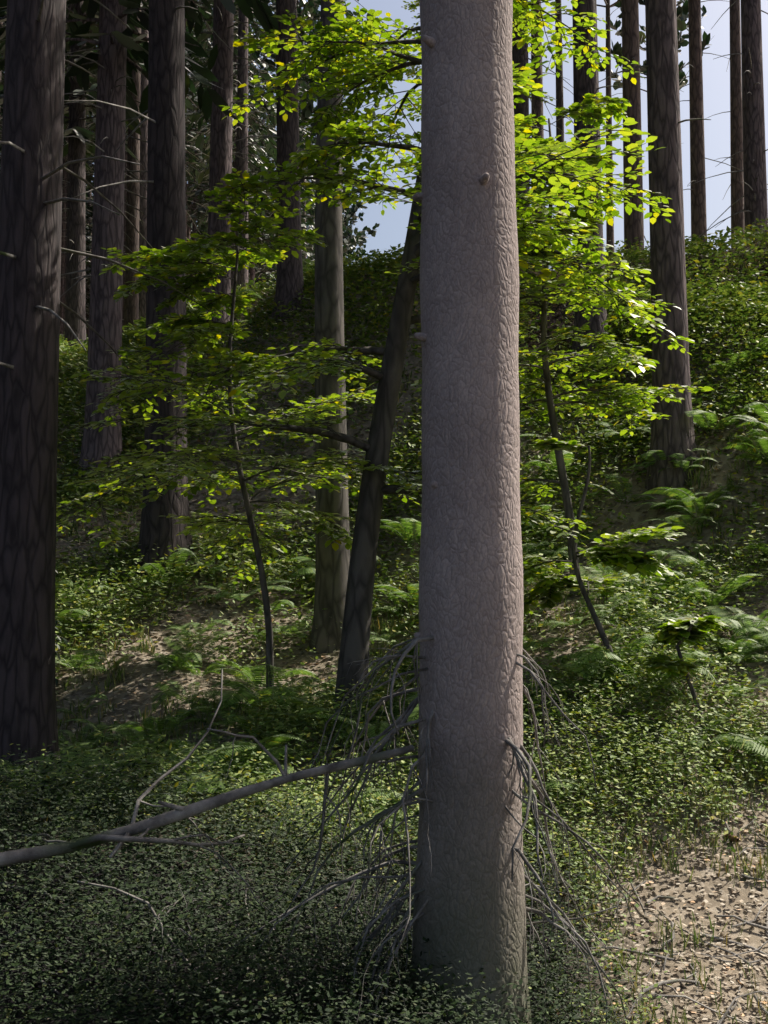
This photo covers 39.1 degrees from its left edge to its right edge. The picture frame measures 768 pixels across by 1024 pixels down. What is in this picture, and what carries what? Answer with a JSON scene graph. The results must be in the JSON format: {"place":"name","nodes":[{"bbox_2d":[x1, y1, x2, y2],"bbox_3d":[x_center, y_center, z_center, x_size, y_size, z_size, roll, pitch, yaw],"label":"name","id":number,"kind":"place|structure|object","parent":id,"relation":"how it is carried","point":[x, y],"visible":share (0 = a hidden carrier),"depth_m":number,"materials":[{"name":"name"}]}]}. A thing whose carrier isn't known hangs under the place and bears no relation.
{"place":"outdoors","nodes":[
{"label":"outdoors","id":0,"kind":"place"},
{"bbox_2d":[0,239,767,1023],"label":"terrain","id":1,"kind":"structure","parent":0,"point":[754,937],"depth_m":7.97,"materials":[{"name":"plant"}]},
{"bbox_2d":[0,750,120,795],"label":"fern","id":2,"kind":"object","parent":1,"relation":"on","point":[80,763],"visible":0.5,"depth_m":6.07,"materials":[{"name":"green plant"}]},
{"bbox_2d":[0,768,136,807],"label":"fern","id":3,"kind":"object","parent":1,"relation":"on","point":[36,783],"visible":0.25,"depth_m":5.56,"materials":[{"name":"green plant"}]},
{"bbox_2d":[59,45,96,338],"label":"spruce tree","id":4,"kind":"object","parent":1,"relation":"on","point":[63,246],"visible":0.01,"depth_m":46.22,"materials":[{"name":"brown plant"}]},
{"bbox_2d":[63,15,97,334],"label":"spruce tree","id":5,"kind":"object","parent":1,"relation":"on","point":[93,115],"visible":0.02,"depth_m":40.80,"materials":[{"name":"brown plant"}]},
{"bbox_2d":[55,609,109,640],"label":"fern","id":6,"kind":"object","parent":1,"relation":"on","point":[63,613],"visible":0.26,"depth_m":9.78,"materials":[{"name":"green plant"}]},
{"bbox_2d":[55,649,110,671],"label":"fern","id":7,"kind":"object","parent":1,"relation":"on","point":[78,662],"visible":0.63,"depth_m":9.07,"materials":[{"name":"green plant"}]},
{"bbox_2d":[85,163,93,336],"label":"spruce tree","id":8,"kind":"object","parent":1,"relation":"on","point":[87,242],"visible":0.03,"depth_m":61.28,"materials":[{"name":"brown plant"}]},
{"bbox_2d":[58,722,124,753],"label":"fern","id":9,"kind":"object","parent":1,"relation":"on","point":[92,740],"visible":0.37,"depth_m":7.92,"materials":[{"name":"green plant"}]},
{"bbox_2d":[0,0,195,347],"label":"spruce tree","id":10,"kind":"object","parent":1,"relation":"on","point":[75,119],"visible":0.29,"depth_m":22.34,"materials":[{"name":"brown plant"}]},
{"bbox_2d":[0,0,212,787],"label":"spruce tree","id":11,"kind":"object","parent":1,"relation":"on","point":[33,166],"visible":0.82,"depth_m":6.93,"materials":[{"name":"brown plant"}]},
{"bbox_2d":[40,792,181,862],"bbox_3d":[-1.390,1.471,5.220,0.532,0.184,0.727,15,14,36],"label":"fern","id":12,"kind":"object","parent":1,"relation":"on","point":[120,814],"visible":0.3,"depth_m":5.26,"materials":[{"name":"green plant"}]},
{"bbox_2d":[63,8,195,331],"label":"spruce tree","id":13,"kind":"object","parent":1,"relation":"on","point":[125,187],"visible":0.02,"depth_m":44.46,"materials":[{"name":"brown plant"}]},
{"bbox_2d":[64,0,197,580],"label":"spruce tree","id":14,"kind":"object","parent":1,"relation":"on","point":[166,205],"visible":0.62,"depth_m":11.59,"materials":[{"name":"brown plant"}]},
{"bbox_2d":[123,10,142,332],"bbox_3d":[-6.642,-16.097,26.645,4.725,26.490,3.957,1,-4,-16],"label":"spruce tree","id":15,"kind":"object","parent":1,"relation":"on","point":[131,308],"visible":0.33,"depth_m":26.41,"materials":[{"name":"brown plant"}]},
{"bbox_2d":[0,0,279,485],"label":"spruce tree","id":16,"kind":"object","parent":1,"relation":"on","point":[111,60],"visible":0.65,"depth_m":14.30,"materials":[{"name":"brown plant"}]},
{"bbox_2d":[29,745,255,820],"bbox_3d":[-1.291,1.441,5.802,1.244,0.248,1.034,-17,8,-4],"label":"fern","id":17,"kind":"object","parent":1,"relation":"on","point":[204,760],"visible":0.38,"depth_m":5.80,"materials":[{"name":"green plant"}]},
{"bbox_2d":[89,0,209,321],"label":"spruce tree","id":18,"kind":"object","parent":1,"relation":"on","point":[143,204],"visible":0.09,"depth_m":29.60,"materials":[{"name":"brown plant"}]},
{"bbox_2d":[106,727,197,760],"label":"fern","id":19,"kind":"object","parent":1,"relation":"on","point":[138,734],"visible":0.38,"depth_m":7.12,"materials":[{"name":"green plant"}]},
{"bbox_2d":[93,706,225,740],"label":"fern","id":20,"kind":"object","parent":1,"relation":"on","point":[148,722],"visible":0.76,"depth_m":7.44,"materials":[{"name":"green plant"}]},
{"bbox_2d":[147,651,201,670],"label":"fern","id":21,"kind":"object","parent":1,"relation":"on","point":[186,655],"visible":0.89,"depth_m":8.96,"materials":[{"name":"green plant"}]},
{"bbox_2d":[137,550,213,588],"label":"fern","id":22,"kind":"object","parent":1,"relation":"on","point":[184,554],"visible":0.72,"depth_m":10.83,"materials":[{"name":"green plant"}]},
{"bbox_2d":[126,0,232,203],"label":"spruce tree","id":23,"kind":"object","parent":1,"relation":"on","point":[196,165],"visible":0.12,"depth_m":42.52,"materials":[{"name":"green plant"}]},
{"bbox_2d":[151,680,222,712],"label":"fern","id":24,"kind":"object","parent":1,"relation":"on","point":[170,691],"visible":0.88,"depth_m":8.09,"materials":[{"name":"green plant"}]},
{"bbox_2d":[160,654,226,675],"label":"fern","id":25,"kind":"object","parent":1,"relation":"on","point":[193,669],"visible":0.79,"depth_m":8.99,"materials":[{"name":"green plant"}]},
{"bbox_2d":[157,622,234,675],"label":"fern","id":26,"kind":"object","parent":1,"relation":"on","point":[186,631],"visible":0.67,"depth_m":9.65,"materials":[{"name":"green plant"}]},
{"bbox_2d":[185,0,208,263],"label":"spruce tree","id":27,"kind":"object","parent":1,"relation":"on","point":[193,217],"visible":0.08,"depth_m":52.30,"materials":[{"name":"green plant"}]},
{"bbox_2d":[187,0,212,304],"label":"spruce tree","id":28,"kind":"object","parent":1,"relation":"on","point":[200,213],"visible":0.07,"depth_m":55.48,"materials":[{"name":"green plant"}]},
{"bbox_2d":[0,669,414,916],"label":"fallen branch","id":29,"kind":"object","parent":1,"relation":"on","point":[123,834],"visible":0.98,"depth_m":3.56,"materials":[{"name":"wood"}]},
{"bbox_2d":[185,0,249,232],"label":"spruce tree","id":30,"kind":"object","parent":1,"relation":"on","point":[203,11],"visible":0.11,"depth_m":35.17,"materials":[{"name":"green plant"}]},
{"bbox_2d":[175,681,265,714],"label":"fern","id":31,"kind":"object","parent":1,"relation":"on","point":[217,698],"visible":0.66,"depth_m":7.84,"materials":[{"name":"green plant"}]},
{"bbox_2d":[185,1,273,226],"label":"spruce tree","id":32,"kind":"object","parent":1,"relation":"on","point":[189,188],"visible":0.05,"depth_m":48.59,"materials":[{"name":"green plant"}]},
{"bbox_2d":[155,734,305,783],"bbox_3d":[-0.830,1.496,6.362,0.933,0.260,0.826,-23,-26,32],"label":"fern","id":33,"kind":"object","parent":1,"relation":"on","point":[246,743],"visible":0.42,"depth_m":6.30,"materials":[{"name":"green plant"}]},
{"bbox_2d":[185,11,276,285],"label":"spruce tree","id":34,"kind":"object","parent":1,"relation":"on","point":[206,175],"visible":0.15,"depth_m":40.02,"materials":[{"name":"green plant"}]},
{"bbox_2d":[185,0,276,289],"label":"spruce tree","id":35,"kind":"object","parent":1,"relation":"on","point":[191,110],"visible":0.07,"depth_m":46.20,"materials":[{"name":"green plant"}]},
{"bbox_2d":[172,746,298,800],"bbox_3d":[-0.862,1.535,6.171,0.829,0.244,0.612,-9,6,-14],"label":"fern","id":36,"kind":"object","parent":1,"relation":"on","point":[269,760],"visible":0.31,"depth_m":6.23,"materials":[{"name":"green plant"}]},
{"bbox_2d":[56,168,421,707],"bbox_3d":[-0.992,-0.212,8.510,3.133,4.302,3.743,2,-4,-22],"label":"beech tree","id":37,"kind":"object","parent":1,"relation":"on","point":[184,329],"visible":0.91,"depth_m":8.27,"materials":[{"name":"green plant"}]},
{"bbox_2d":[202,23,276,247],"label":"spruce tree","id":38,"kind":"object","parent":1,"relation":"on","point":[260,192],"visible":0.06,"depth_m":52.92,"materials":[{"name":"green plant"}]},
{"bbox_2d":[185,579,296,601],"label":"fern","id":39,"kind":"object","parent":1,"relation":"on","point":[236,597],"visible":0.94,"depth_m":10.67,"materials":[{"name":"green plant"}]},
{"bbox_2d":[185,0,301,342],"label":"spruce tree","id":40,"kind":"object","parent":1,"relation":"on","point":[221,152],"visible":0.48,"depth_m":17.35,"materials":[{"name":"brown plant"}]},
{"bbox_2d":[185,0,301,288],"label":"spruce tree","id":41,"kind":"object","parent":1,"relation":"on","point":[272,119],"visible":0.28,"depth_m":33.44,"materials":[{"name":"green plant"}]},
{"bbox_2d":[233,6,273,289],"bbox_3d":[-3.109,-14.098,25.124,4.395,24.871,4.599,1,-4,-14],"label":"spruce tree","id":42,"kind":"object","parent":1,"relation":"on","point":[242,164],"visible":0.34,"depth_m":24.58,"materials":[{"name":"brown plant"}]},
{"bbox_2d":[186,664,322,713],"bbox_3d":[-0.937,1.341,7.849,0.897,0.350,1.138,4,2,18],"label":"fern","id":43,"kind":"object","parent":1,"relation":"on","point":[246,694],"visible":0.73,"depth_m":7.79,"materials":[{"name":"green plant"}]},
{"bbox_2d":[205,28,306,288],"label":"spruce tree","id":44,"kind":"object","parent":1,"relation":"on","point":[252,271],"visible":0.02,"depth_m":55.69,"materials":[{"name":"green plant"}]},
{"bbox_2d":[208,709,309,739],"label":"fern","id":45,"kind":"object","parent":1,"relation":"on","point":[238,720],"visible":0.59,"depth_m":7.28,"materials":[{"name":"green plant"}]},
{"bbox_2d":[206,660,318,687],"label":"fern","id":46,"kind":"object","parent":1,"relation":"on","point":[249,676],"visible":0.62,"depth_m":8.98,"materials":[{"name":"green plant"}]},
{"bbox_2d":[208,743,342,777],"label":"fern","id":47,"kind":"object","parent":1,"relation":"on","point":[241,755],"visible":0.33,"depth_m":6.61,"materials":[{"name":"green plant"}]},
{"bbox_2d":[233,0,319,216],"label":"pine tree","id":48,"kind":"object","parent":1,"relation":"on","point":[315,14],"visible":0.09,"depth_m":50.04,"materials":[{"name":"green plant"}]},
{"bbox_2d":[249,0,319,61],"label":"pine tree","id":49,"kind":"object","parent":1,"relation":"on","point":[309,10],"visible":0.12,"depth_m":44.52,"materials":[{"name":"green plant"}]},
{"bbox_2d":[220,0,363,322],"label":"spruce tree","id":50,"kind":"object","parent":1,"relation":"on","point":[289,281],"visible":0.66,"depth_m":16.25,"materials":[{"name":"brown plant"}]},
{"bbox_2d":[248,0,352,285],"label":"spruce tree","id":51,"kind":"object","parent":1,"relation":"on","point":[304,224],"visible":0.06,"depth_m":58.10,"materials":[{"name":"green plant"}]},
{"bbox_2d":[309,0,349,653],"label":"tall beech tree","id":52,"kind":"object","parent":1,"relation":"on","point":[331,570],"visible":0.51,"depth_m":9.96,"materials":[{"name":"brown plant"}]},
{"bbox_2d":[251,695,418,740],"bbox_3d":[-0.225,1.416,7.240,1.313,0.286,1.056,1,-14,28],"label":"fern","id":53,"kind":"object","parent":1,"relation":"on","point":[321,710],"visible":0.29,"depth_m":7.10,"materials":[{"name":"green plant"}]},
{"bbox_2d":[308,137,365,263],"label":"pine tree","id":54,"kind":"object","parent":1,"relation":"on","point":[346,247],"visible":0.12,"depth_m":64.74,"materials":[{"name":"green plant"}]},
{"bbox_2d":[299,0,380,219],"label":"pine tree","id":55,"kind":"object","parent":1,"relation":"on","point":[307,111],"visible":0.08,"depth_m":54.73,"materials":[{"name":"green plant"}]},
{"bbox_2d":[288,556,393,598],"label":"fern","id":56,"kind":"object","parent":1,"relation":"on","point":[311,570],"visible":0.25,"depth_m":10.78,"materials":[{"name":"green plant"}]},
{"bbox_2d":[310,137,379,254],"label":"pine tree","id":57,"kind":"object","parent":1,"relation":"on","point":[353,216],"visible":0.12,"depth_m":85.34,"materials":[{"name":"green plant"}]},
{"bbox_2d":[328,786,406,831],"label":"fern","id":58,"kind":"object","parent":1,"relation":"on","point":[378,811],"visible":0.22,"depth_m":5.63,"materials":[{"name":"green plant"}]},
{"bbox_2d":[326,688,418,747],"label":"fern","id":59,"kind":"object","parent":1,"relation":"on","point":[384,725],"visible":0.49,"depth_m":7.00,"materials":[{"name":"green plant"}]},
{"bbox_2d":[344,787,416,808],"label":"fern","id":60,"kind":"object","parent":1,"relation":"on","point":[385,794],"visible":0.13,"depth_m":5.78,"materials":[{"name":"green plant"}]},
{"bbox_2d":[66,0,694,731],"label":"tree","id":61,"kind":"object","parent":1,"relation":"on","point":[532,160],"visible":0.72,"depth_m":7.72,"materials":[{"name":"green plant"}]},
{"bbox_2d":[0,218,767,1023],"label":"ground cover plant","id":62,"kind":"object","parent":1,"relation":"on","point":[734,300],"visible":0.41,"depth_m":5.84,"materials":[{"name":"green plant"}]},
{"bbox_2d":[3,570,767,1023],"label":"branch litter twigs","id":63,"kind":"object","parent":1,"relation":"on","point":[731,838],"visible":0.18,"depth_m":4.91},
{"bbox_2d":[374,583,418,608],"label":"fern","id":64,"kind":"object","parent":1,"relation":"on","point":[413,588],"visible":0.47,"depth_m":9.62,"materials":[{"name":"green plant"}]},
{"bbox_2d":[380,518,420,552],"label":"fern","id":65,"kind":"object","parent":1,"relation":"on","point":[406,526],"visible":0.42,"depth_m":10.99,"materials":[{"name":"green plant"}]},
{"bbox_2d":[344,0,556,103],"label":"beech tree","id":66,"kind":"object","parent":1,"relation":"on","point":[413,7],"visible":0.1,"depth_m":17.22,"materials":[{"name":"green plant"}]},
{"bbox_2d":[407,0,531,1023],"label":"spruce tree","id":67,"kind":"object","parent":1,"relation":"on","point":[472,919],"visible":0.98,"depth_m":3.87,"materials":[{"name":"brown plant"}]},
{"bbox_2d":[397,679,608,731],"bbox_3d":[0.664,1.211,6.591,1.306,0.291,1.306,-4,2,41],"label":"fern","id":68,"kind":"object","parent":1,"relation":"on","point":[525,697],"visible":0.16,"depth_m":6.61,"materials":[{"name":"green plant"}]},
{"bbox_2d":[512,0,571,270],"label":"spruce tree","id":69,"kind":"object","parent":1,"relation":"on","point":[520,55],"visible":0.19,"depth_m":17.38,"materials":[{"name":"brown plant"}]},
{"bbox_2d":[530,0,568,270],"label":"pine tree","id":70,"kind":"object","parent":1,"relation":"on","point":[537,106],"visible":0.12,"depth_m":24.67,"materials":[{"name":"brown plant"}]},
{"bbox_2d":[520,450,587,479],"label":"fern","id":71,"kind":"object","parent":1,"relation":"on","point":[541,465],"visible":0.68,"depth_m":10.63,"materials":[{"name":"green plant"}]},
{"bbox_2d":[522,779,588,816],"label":"fern","id":72,"kind":"object","parent":1,"relation":"on","point":[547,785],"visible":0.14,"depth_m":5.67,"materials":[{"name":"green plant"}]},
{"bbox_2d":[410,92,713,597],"bbox_3d":[1.463,-1.074,8.611,2.183,4.341,2.262,-1,-4,12],"label":"beech tree","id":73,"kind":"object","parent":1,"relation":"on","point":[609,353],"visible":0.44,"depth_m":8.52,"materials":[{"name":"green plant"}]},
{"bbox_2d":[555,0,573,267],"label":"pine tree","id":74,"kind":"object","parent":1,"relation":"on","point":[559,98],"visible":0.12,"depth_m":30.85,"materials":[{"name":"brown plant"}]},
{"bbox_2d":[533,590,612,630],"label":"fern","id":75,"kind":"object","parent":1,"relation":"on","point":[556,623],"visible":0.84,"depth_m":7.92,"materials":[{"name":"green plant"}]},
{"bbox_2d":[523,647,638,683],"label":"fern","id":76,"kind":"object","parent":1,"relation":"on","point":[588,665],"visible":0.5,"depth_m":6.81,"materials":[{"name":"green plant"}]},
{"bbox_2d":[546,0,622,369],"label":"spruce tree","id":77,"kind":"object","parent":1,"relation":"on","point":[584,83],"visible":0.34,"depth_m":12.98,"materials":[{"name":"brown plant"}]},
{"bbox_2d":[523,438,686,686],"bbox_3d":[1.300,0.541,7.146,1.062,2.057,1.293,2,-4,-21],"label":"tree sapling","id":78,"kind":"object","parent":1,"relation":"on","point":[631,562],"visible":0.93,"depth_m":7.15,"materials":[{"name":"green plant"}]},
{"bbox_2d":[597,0,621,260],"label":"pine tree","id":79,"kind":"object","parent":1,"relation":"on","point":[610,228],"visible":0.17,"depth_m":33.86,"materials":[{"name":"brown plant"}]},
{"bbox_2d":[578,474,655,504],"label":"fern","id":80,"kind":"object","parent":1,"relation":"on","point":[611,477],"visible":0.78,"depth_m":9.88,"materials":[{"name":"green plant"}]},
{"bbox_2d":[577,596,671,641],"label":"fern","id":81,"kind":"object","parent":1,"relation":"on","point":[611,631],"visible":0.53,"depth_m":7.79,"materials":[{"name":"green plant"}]},
{"bbox_2d":[587,558,676,606],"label":"fern","id":82,"kind":"object","parent":1,"relation":"on","point":[628,596],"visible":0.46,"depth_m":8.16,"materials":[{"name":"green plant"}]},
{"bbox_2d":[552,650,716,696],"bbox_3d":[1.601,1.019,6.889,1.059,0.334,0.771,5,2,7],"label":"fern","id":83,"kind":"object","parent":1,"relation":"on","point":[599,655],"visible":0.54,"depth_m":6.79,"materials":[{"name":"green plant"}]},
{"bbox_2d":[622,0,680,252],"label":"pine tree","id":84,"kind":"object","parent":1,"relation":"on","point":[634,219],"visible":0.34,"depth_m":19.38,"materials":[{"name":"brown plant"}]},
{"bbox_2d":[598,0,710,495],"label":"spruce tree","id":85,"kind":"object","parent":1,"relation":"on","point":[673,432],"visible":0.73,"depth_m":10.09,"materials":[{"name":"brown plant"}]},
{"bbox_2d":[598,0,714,143],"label":"pine tree","id":86,"kind":"object","parent":1,"relation":"on","point":[682,15],"visible":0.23,"depth_m":37.10,"materials":[{"name":"green plant"}]},
{"bbox_2d":[633,514,729,531],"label":"fern","id":87,"kind":"object","parent":1,"relation":"on","point":[669,520],"visible":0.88,"depth_m":9.19,"materials":[{"name":"green plant"}]},
{"bbox_2d":[638,615,727,744],"bbox_3d":[1.790,1.214,6.508,0.568,1.188,0.523,0,-4,0],"label":"tree sapling","id":88,"kind":"object","parent":1,"relation":"on","point":[679,631],"visible":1,"depth_m":6.43,"materials":[{"name":"green plant"}]},
{"bbox_2d":[654,548,734,582],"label":"fern","id":89,"kind":"object","parent":1,"relation":"on","point":[686,557],"visible":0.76,"depth_m":8.59,"materials":[{"name":"green plant"}]},
{"bbox_2d":[641,485,749,510],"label":"fern","id":90,"kind":"object","parent":1,"relation":"on","point":[651,491],"visible":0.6,"depth_m":9.41,"materials":[{"name":"green plant"}]},
{"bbox_2d":[649,711,755,750],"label":"fern","id":91,"kind":"object","parent":1,"relation":"on","point":[736,738],"visible":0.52,"depth_m":6.20,"materials":[{"name":"green plant"}]},
{"bbox_2d":[664,496,741,520],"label":"fern","id":92,"kind":"object","parent":1,"relation":"on","point":[708,511],"visible":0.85,"depth_m":9.23,"materials":[{"name":"green plant"}]},
{"bbox_2d":[643,573,767,609],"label":"fern","id":93,"kind":"object","parent":1,"relation":"on","point":[736,582],"visible":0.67,"depth_m":8.05,"materials":[{"name":"green plant"}]},
{"bbox_2d":[644,611,767,631],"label":"fern","id":94,"kind":"object","parent":1,"relation":"on","point":[732,621],"visible":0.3,"depth_m":7.48,"materials":[{"name":"green plant"}]},
{"bbox_2d":[679,0,739,252],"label":"pine tree","id":95,"kind":"object","parent":1,"relation":"on","point":[698,189],"visible":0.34,"depth_m":22.57,"materials":[{"name":"brown plant"}]},
{"bbox_2d":[686,410,757,435],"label":"fern","id":96,"kind":"object","parent":1,"relation":"on","point":[696,418],"visible":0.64,"depth_m":10.06,"materials":[{"name":"green plant"}]},
{"bbox_2d":[689,0,767,241],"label":"spruce tree","id":97,"kind":"object","parent":1,"relation":"on","point":[754,150],"visible":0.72,"depth_m":18.34,"materials":[{"name":"brown plant"}]},
{"bbox_2d":[699,605,767,654],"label":"fern","id":98,"kind":"object","parent":1,"relation":"on","point":[750,647],"visible":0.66,"depth_m":7.54,"materials":[{"name":"green plant"}]},
{"bbox_2d":[703,733,767,763],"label":"fern","id":99,"kind":"object","parent":1,"relation":"on","point":[758,748],"visible":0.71,"depth_m":6.04,"materials":[{"name":"green plant"}]},
{"bbox_2d":[705,0,767,248],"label":"pine tree","id":100,"kind":"object","parent":1,"relation":"on","point":[736,160],"visible":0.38,"depth_m":25.48,"materials":[{"name":"brown plant"}]},
{"bbox_2d":[708,338,767,377],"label":"fern","id":101,"kind":"object","parent":1,"relation":"on","point":[741,357],"visible":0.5,"depth_m":10.96,"materials":[{"name":"green plant"}]},
{"bbox_2d":[722,437,767,464],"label":"fern","id":102,"kind":"object","parent":1,"relation":"on","point":[762,441],"visible":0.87,"depth_m":9.44,"materials":[{"name":"green plant"}]},
{"bbox_2d":[0,831,767,1023],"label":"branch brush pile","id":103,"kind":"object","parent":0,"point":[662,983],"visible":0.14,"depth_m":4.20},
{"bbox_2d":[92,0,767,269],"label":"sky","id":104,"kind":"structure","parent":0,"point":[392,231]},
{"bbox_2d":[229,635,657,1023],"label":"dead twigs","id":105,"kind":"object","parent":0,"point":[406,800],"visible":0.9,"depth_m":3.84,"materials":[{"name":"wood"}]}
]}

